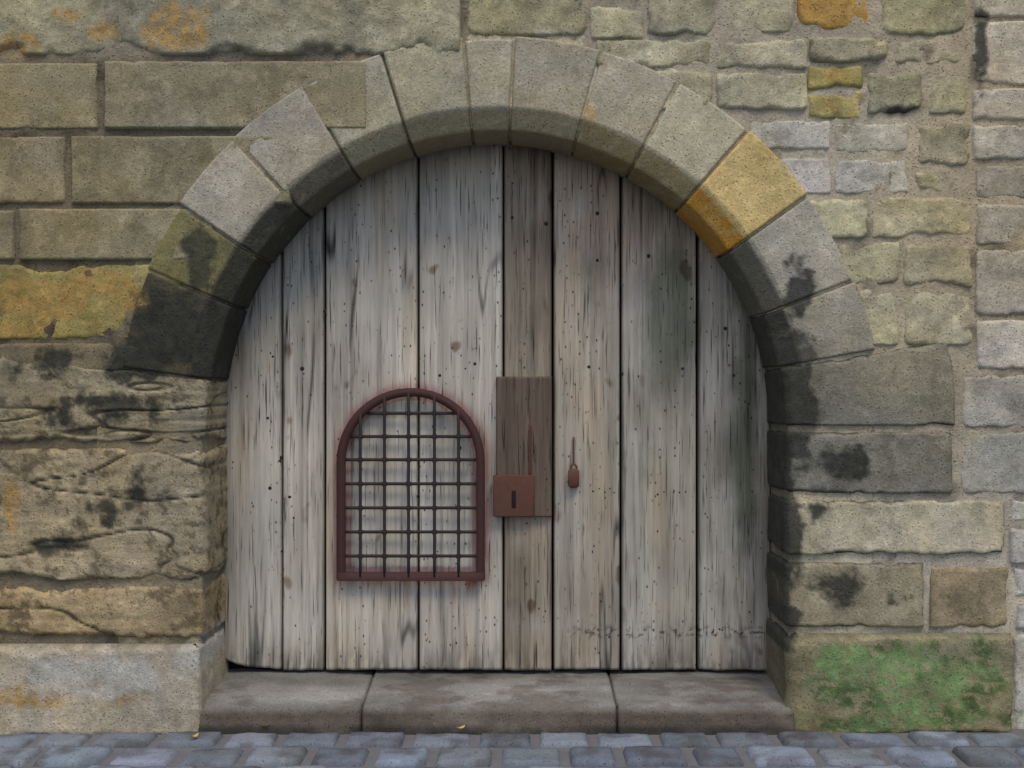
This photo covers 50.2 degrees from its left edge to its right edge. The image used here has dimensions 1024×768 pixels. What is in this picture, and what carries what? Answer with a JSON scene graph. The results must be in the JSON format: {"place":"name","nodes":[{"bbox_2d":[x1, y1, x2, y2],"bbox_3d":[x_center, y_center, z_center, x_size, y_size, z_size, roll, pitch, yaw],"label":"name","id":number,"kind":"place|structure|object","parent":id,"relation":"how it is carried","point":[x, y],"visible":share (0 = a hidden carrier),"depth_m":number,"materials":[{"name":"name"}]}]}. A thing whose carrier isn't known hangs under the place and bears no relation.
{"place":"outdoors","nodes":[
{"label":"outdoors","id":0,"kind":"place"},
{"bbox_2d":[228,147,762,690],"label":"plank gaps","id":1,"kind":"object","parent":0,"point":[232,665],"depth_m":3.50,"materials":[{"name":"black"}]},
{"bbox_2d":[0,703,1023,767],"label":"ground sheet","id":2,"kind":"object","parent":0,"point":[370,761],"depth_m":3.02,"materials":[{"name":"stone"}]},
{"bbox_2d":[190,724,464,737],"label":"fallen leaves","id":3,"kind":"object","parent":2,"relation":"on","point":[197,734],"visible":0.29,"depth_m":3.13,"materials":[{"name":"yellow plant"}]},
{"bbox_2d":[198,668,794,734],"bbox_3d":[-0.018,0.966,3.324,1.825,0.116,0.339,0,0,0],"label":"stone doorstep","id":4,"kind":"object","parent":2,"relation":"on","point":[431,701],"depth_m":3.21,"materials":[{"name":"grey stone"}]},
{"bbox_2d":[0,37,1013,734],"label":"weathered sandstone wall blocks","id":5,"kind":"object","parent":2,"relation":"on","point":[90,513],"visible":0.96,"depth_m":3.20,"materials":[{"name":"beige stone"}]},
{"bbox_2d":[0,731,1023,767],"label":"paving setts","id":6,"kind":"structure","parent":2,"relation":"on","point":[640,750],"depth_m":2.98,"materials":[{"name":"stone"}]},
{"bbox_2d":[0,0,1023,728],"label":"stone block wall","id":7,"kind":"structure","parent":2,"relation":"on","point":[74,302],"depth_m":3.20,"materials":[{"name":"beige stone"}]},
{"bbox_2d":[0,0,1023,728],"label":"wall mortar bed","id":8,"kind":"object","parent":2,"relation":"on","point":[958,186],"visible":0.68,"depth_m":3.21,"materials":[{"name":"grey concrete"}]},
{"bbox_2d":[222,142,769,670],"bbox_3d":[-0.051,0.057,3.451,1.738,1.698,0.059,0,0,0],"label":"wooden door","id":9,"kind":"structure","parent":8,"relation":"attached to","point":[422,272],"depth_m":3.44,"materials":[{"name":"grey wood"}]},
{"bbox_2d":[336,388,484,580],"bbox_3d":[-0.316,0.313,3.410,0.462,0.602,0.014,0,0,0],"label":"door grille frame","id":10,"kind":"object","parent":9,"relation":"attached to","point":[342,574],"visible":1,"depth_m":3.40,"materials":[{"name":"brown metal"}]},
{"bbox_2d":[345,392,475,576],"bbox_3d":[-0.316,0.310,3.423,0.449,0.581,0.042,0,0,0],"label":"window grille","id":11,"kind":"object","parent":10,"relation":"attached to","point":[408,483],"visible":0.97,"depth_m":3.40,"materials":[{"name":"black metal"}]},
{"bbox_2d":[267,211,734,645],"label":"nails","id":12,"kind":"object","parent":9,"relation":"attached to","point":[474,363],"depth_m":3.44,"materials":[{"name":"black metal"}]},
{"bbox_2d":[512,491,515,507],"bbox_3d":[0.005,0.360,3.410,0.013,0.054,0.004,0,0,0],"label":"keyhole","id":13,"kind":"object","parent":9,"relation":"attached to","point":[513,499],"visible":1,"depth_m":3.41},
{"bbox_2d":[493,425,578,516],"bbox_3d":[0.076,0.270,3.423,0.270,0.288,0.026,0,0,0],"label":"door lock","id":14,"kind":"object","parent":9,"relation":"attached to","point":[505,486],"visible":1,"depth_m":3.41,"materials":[{"name":"brown metal"}]}
]}

